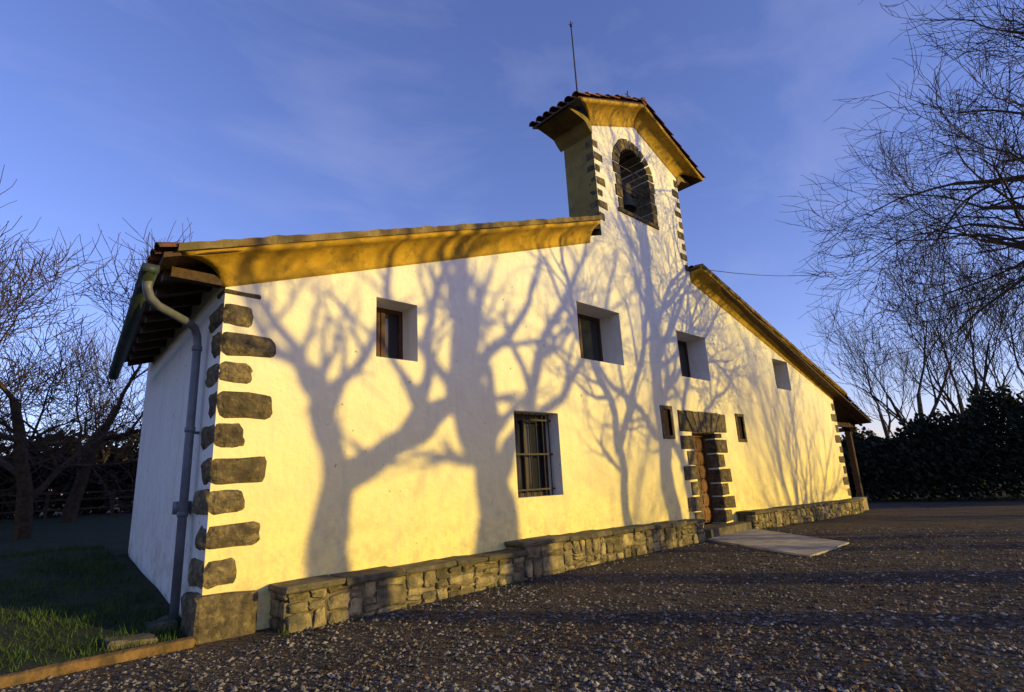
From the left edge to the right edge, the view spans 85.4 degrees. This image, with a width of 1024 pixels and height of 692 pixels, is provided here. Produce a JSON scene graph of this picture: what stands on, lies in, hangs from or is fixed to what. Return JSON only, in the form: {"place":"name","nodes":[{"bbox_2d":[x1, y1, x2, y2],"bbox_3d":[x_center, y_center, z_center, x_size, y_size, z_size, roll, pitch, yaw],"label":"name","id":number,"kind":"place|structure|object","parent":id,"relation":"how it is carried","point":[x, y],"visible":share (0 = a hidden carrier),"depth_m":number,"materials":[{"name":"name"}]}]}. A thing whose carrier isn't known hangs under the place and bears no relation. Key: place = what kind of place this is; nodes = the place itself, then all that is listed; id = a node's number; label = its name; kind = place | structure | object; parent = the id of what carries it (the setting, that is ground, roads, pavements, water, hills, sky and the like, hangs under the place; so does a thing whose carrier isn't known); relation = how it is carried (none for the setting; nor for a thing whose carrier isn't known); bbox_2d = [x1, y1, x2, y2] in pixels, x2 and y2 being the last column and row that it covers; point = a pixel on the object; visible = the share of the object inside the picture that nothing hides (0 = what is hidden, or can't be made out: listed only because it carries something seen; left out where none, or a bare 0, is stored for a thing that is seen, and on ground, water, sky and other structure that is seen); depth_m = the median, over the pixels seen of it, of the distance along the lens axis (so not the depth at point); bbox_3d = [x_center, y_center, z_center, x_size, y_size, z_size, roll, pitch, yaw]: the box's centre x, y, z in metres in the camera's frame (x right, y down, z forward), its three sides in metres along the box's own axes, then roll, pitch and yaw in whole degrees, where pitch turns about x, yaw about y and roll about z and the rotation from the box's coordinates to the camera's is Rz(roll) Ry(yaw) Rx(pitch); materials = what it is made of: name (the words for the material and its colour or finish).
{"place":"outdoors","nodes":[
{"label":"outdoors","id":0,"kind":"place"},
{"bbox_2d":[0,513,184,674],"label":"lawn","id":1,"kind":"structure","parent":0,"point":[110,532],"depth_m":7.64,"materials":[{"name":"green plant"}]},
{"bbox_2d":[103,615,177,650],"bbox_3d":[-3.948,3.115,5.983,0.548,0.199,1.078,-2,-14,-4],"label":"loose stone","id":2,"kind":"object","parent":1,"relation":"on","point":[150,637],"visible":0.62,"depth_m":5.73,"materials":[{"name":"grey stone"}]},
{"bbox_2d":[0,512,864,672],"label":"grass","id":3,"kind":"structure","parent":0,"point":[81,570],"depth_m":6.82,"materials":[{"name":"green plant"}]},
{"bbox_2d":[0,460,1023,691],"bbox_3d":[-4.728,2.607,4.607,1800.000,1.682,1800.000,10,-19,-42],"label":"ground","id":4,"kind":"structure","parent":0,"point":[992,514],"depth_m":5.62,"materials":[{"name":"grey gravel"}]},
{"bbox_2d":[0,218,128,526],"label":"bare tree","id":5,"kind":"object","parent":4,"relation":"on","point":[18,265],"visible":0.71,"depth_m":17.00,"materials":[{"name":"brown plant"}]},
{"bbox_2d":[0,489,134,519],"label":"wooden fence","id":6,"kind":"object","parent":4,"relation":"on","point":[45,510],"visible":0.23,"depth_m":20.64,"materials":[{"name":"brown wood"}]},
{"bbox_2d":[0,424,140,518],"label":"undergrowth","id":7,"kind":"object","parent":4,"relation":"on","point":[57,481],"visible":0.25,"depth_m":23.15,"materials":[{"name":"brown plant"}]},
{"bbox_2d":[0,261,145,517],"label":"bare tree","id":8,"kind":"object","parent":4,"relation":"on","point":[49,365],"visible":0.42,"depth_m":20.39,"materials":[{"name":"brown plant"}]},
{"bbox_2d":[0,165,147,539],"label":"bare tree","id":9,"kind":"object","parent":4,"relation":"on","point":[27,494],"visible":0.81,"depth_m":13.00,"materials":[{"name":"brown plant"}]},
{"bbox_2d":[0,217,193,522],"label":"bare tree","id":10,"kind":"object","parent":4,"relation":"on","point":[73,503],"visible":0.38,"depth_m":18.31,"materials":[{"name":"brown plant"}]},
{"bbox_2d":[0,636,194,688],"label":"timber kerb","id":11,"kind":"structure","parent":4,"relation":"on","point":[47,671],"depth_m":5.10,"materials":[{"name":"brown wood"}]},
{"bbox_2d":[49,305,146,512],"bbox_3d":[-18.933,2.400,26.797,6.272,11.308,4.795,7,-17,-34],"label":"bare tree","id":12,"kind":"object","parent":4,"relation":"on","point":[94,367],"visible":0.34,"depth_m":26.33,"materials":[{"name":"brown plant"}]},
{"bbox_2d":[268,549,527,632],"bbox_3d":[-1.263,3.242,7.437,3.762,0.640,0.524,10,-19,-42],"label":"stone bench","id":13,"kind":"object","parent":4,"relation":"on","point":[300,604],"visible":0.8,"depth_m":6.91,"materials":[{"name":"grey stone"}]},
{"bbox_2d":[108,21,872,644],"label":"stone chapel","id":14,"kind":"structure","parent":4,"relation":"on","point":[602,355],"depth_m":9.19,"materials":[{"name":"paint"}]},
{"bbox_2d":[514,420,544,492],"bbox_3d":[0.206,2.004,10.203,1.150,1.485,0.009,10,-19,-42],"label":"grated window glass","id":15,"kind":"structure","parent":14,"relation":"in","point":[532,427],"depth_m":10.33,"materials":[{"name":"black"}]},
{"bbox_2d":[514,414,549,496],"bbox_3d":[0.232,1.996,10.177,1.150,1.485,0.063,10,-19,-42],"label":"grated window frame","id":16,"kind":"structure","parent":14,"relation":"in","point":[525,416],"depth_m":10.30,"materials":[{"name":"wood"}]},
{"bbox_2d":[376,307,690,377],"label":"window frames","id":17,"kind":"structure","parent":14,"relation":"in","point":[380,312],"depth_m":8.89,"materials":[{"name":"brown wood"}]},
{"bbox_2d":[385,313,688,376],"bbox_3d":[3.478,0.457,14.097,15.376,1.605,0.105,10,-19,-43],"label":"window glass","id":18,"kind":"structure","parent":14,"relation":"in","point":[589,328],"depth_m":12.54,"materials":[{"name":"black glass"}]},
{"bbox_2d":[663,409,742,438],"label":"niche doors","id":19,"kind":"structure","parent":14,"relation":"in","point":[665,414],"depth_m":13.18,"materials":[{"name":"brown wood"}]},
{"bbox_2d":[692,434,714,522],"bbox_3d":[4.697,3.341,14.085,1.160,2.200,0.090,10,-19,-42],"label":"door","id":20,"kind":"structure","parent":14,"relation":"in","point":[698,439],"depth_m":14.28,"materials":[{"name":"brown wood"}]},
{"bbox_2d":[710,266,849,275],"bbox_3d":[14.896,-4.173,28.331,0.023,8.472,31.301,-15,-18,40],"label":"overhead wire","id":21,"kind":"object","parent":14,"relation":"attached to","point":[768,275],"visible":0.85,"depth_m":22.55,"materials":[{"name":"metal"}]},
{"bbox_2d":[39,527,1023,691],"bbox_3d":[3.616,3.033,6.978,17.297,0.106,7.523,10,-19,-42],"label":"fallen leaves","id":22,"kind":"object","parent":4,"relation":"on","point":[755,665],"visible":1,"depth_m":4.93,"materials":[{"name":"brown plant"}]},
{"bbox_2d":[505,519,705,579],"bbox_3d":[2.115,3.797,10.582,5.657,0.728,0.520,10,-19,-42],"label":"stone bench","id":23,"kind":"object","parent":4,"relation":"on","point":[548,555],"visible":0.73,"depth_m":9.87,"materials":[{"name":"grey stone"}]},
{"bbox_2d":[736,498,863,528],"bbox_3d":[9.340,5.295,17.209,9.158,0.964,0.521,10,-19,-42],"label":"stone bench","id":24,"kind":"object","parent":4,"relation":"on","point":[779,516],"visible":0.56,"depth_m":16.13,"materials":[{"name":"grey stone"}]},
{"bbox_2d":[813,290,945,438],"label":"bare tree","id":25,"kind":"object","parent":4,"relation":"on","point":[887,431],"visible":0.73,"depth_m":47.14,"materials":[{"name":"brown plant"}]},
{"bbox_2d":[776,0,1023,424],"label":"bare tree","id":26,"kind":"object","parent":4,"relation":"on","point":[1015,243],"visible":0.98,"depth_m":13.63,"materials":[{"name":"brown plant"}]},
{"bbox_2d":[800,204,1007,491],"bbox_3d":[26.935,-0.364,38.397,12.657,21.021,8.860,-8,-15,19],"label":"bare tree","id":27,"kind":"object","parent":4,"relation":"on","point":[896,415],"visible":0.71,"depth_m":37.89,"materials":[{"name":"brown plant"}]},
{"bbox_2d":[840,385,1023,501],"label":"hedge","id":28,"kind":"object","parent":4,"relation":"on","point":[946,454],"visible":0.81,"depth_m":28.55,"materials":[{"name":"green plant"}]},
{"bbox_2d":[872,189,1006,485],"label":"bare tree","id":29,"kind":"object","parent":4,"relation":"on","point":[949,400],"visible":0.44,"depth_m":42.48,"materials":[{"name":"brown plant"}]},
{"bbox_2d":[872,252,1022,395],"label":"bare tree","id":30,"kind":"object","parent":4,"relation":"on","point":[978,372],"visible":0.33,"depth_m":41.17,"materials":[{"name":"brown plant"}]},
{"bbox_2d":[876,171,1023,490],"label":"bare tree","id":31,"kind":"object","parent":4,"relation":"on","point":[971,342],"visible":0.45,"depth_m":36.06,"materials":[{"name":"brown plant"}]},
{"bbox_2d":[895,0,1023,185],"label":"bare tree","id":32,"kind":"object","parent":4,"relation":"on","point":[997,91],"visible":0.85,"depth_m":10.44,"materials":[{"name":"brown plant"}]},
{"bbox_2d":[926,179,1023,302],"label":"bare tree","id":33,"kind":"object","parent":4,"relation":"on","point":[976,243],"visible":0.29,"depth_m":39.04,"materials":[{"name":"brown plant"}]},
{"bbox_2d":[927,239,1023,396],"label":"bare tree","id":34,"kind":"object","parent":4,"relation":"on","point":[1013,348],"visible":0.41,"depth_m":36.98,"materials":[{"name":"brown plant"}]},
{"bbox_2d":[0,0,1023,454],"label":"sky","id":35,"kind":"structure","parent":0,"point":[236,119],"materials":[{"name":"blue"}]},
{"bbox_2d":[707,529,848,556],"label":"concrete path","id":36,"kind":"structure","parent":0,"point":[791,544],"depth_m":11.13,"materials":[{"name":"grey concrete"}]}
]}

